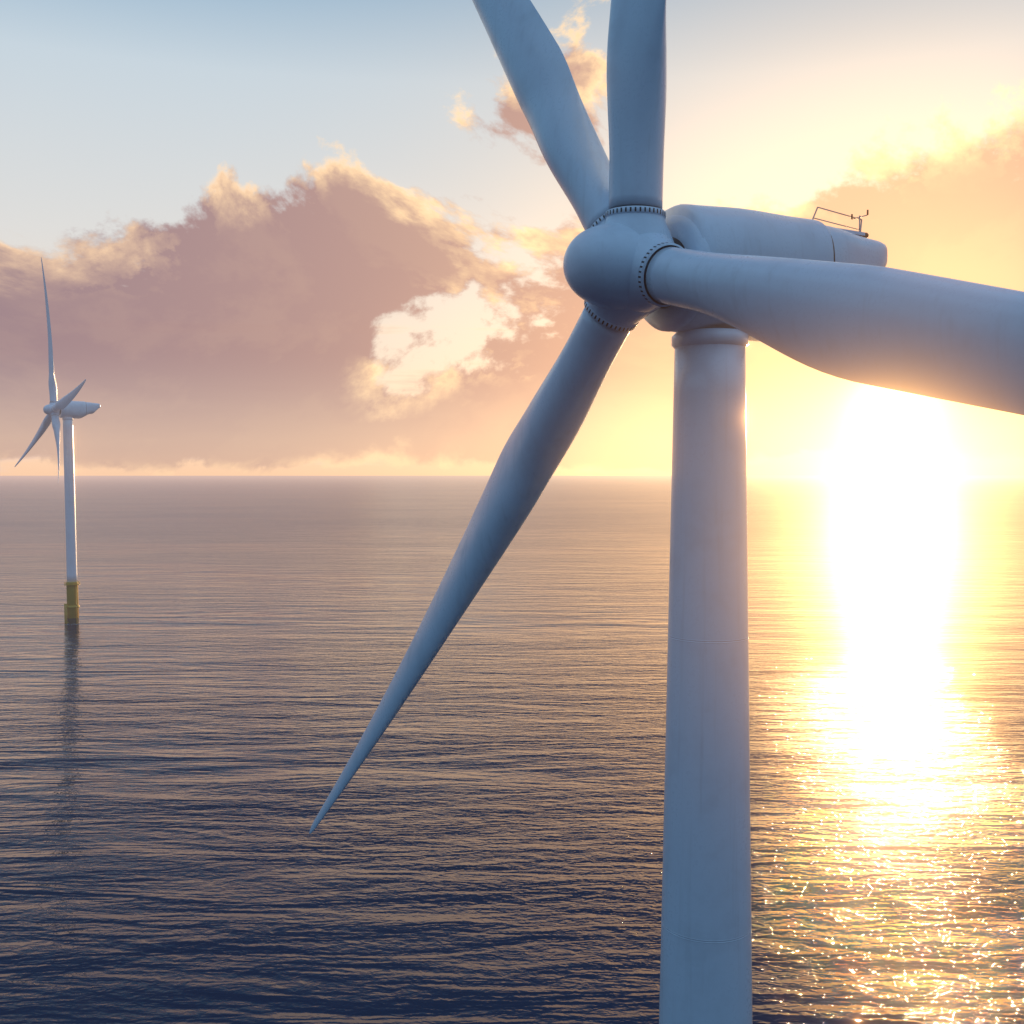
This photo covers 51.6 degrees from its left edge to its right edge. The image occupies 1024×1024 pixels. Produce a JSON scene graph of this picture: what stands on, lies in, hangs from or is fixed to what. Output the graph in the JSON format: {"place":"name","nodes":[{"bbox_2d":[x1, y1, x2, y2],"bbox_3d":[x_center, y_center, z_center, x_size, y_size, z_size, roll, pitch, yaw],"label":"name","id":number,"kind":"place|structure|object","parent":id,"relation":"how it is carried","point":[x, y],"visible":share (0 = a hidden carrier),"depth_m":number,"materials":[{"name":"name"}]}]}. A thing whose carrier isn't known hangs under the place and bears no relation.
{"place":"outdoors","nodes":[
{"label":"outdoors","id":0,"kind":"place"},
{"bbox_2d":[0,476,1023,1023],"bbox_3d":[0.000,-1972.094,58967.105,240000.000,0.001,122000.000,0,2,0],"label":"sea","id":1,"kind":"structure","parent":0,"point":[190,702],"depth_m":329.62,"materials":[{"name":"blue liquid"}]},
{"bbox_2d":[15,258,100,624],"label":"wind turbine","id":2,"kind":"object","parent":1,"relation":"in","point":[67,409],"visible":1,"depth_m":618.06,"materials":[{"name":"white paint"}]},
{"bbox_2d":[309,0,1023,1023],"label":"wind turbine","id":3,"kind":"object","parent":1,"relation":"on","point":[717,288],"visible":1,"depth_m":66.70,"materials":[{"name":"white paint"}]},
{"bbox_2d":[0,0,1023,475],"label":"sky","id":4,"kind":"structure","parent":0,"point":[270,237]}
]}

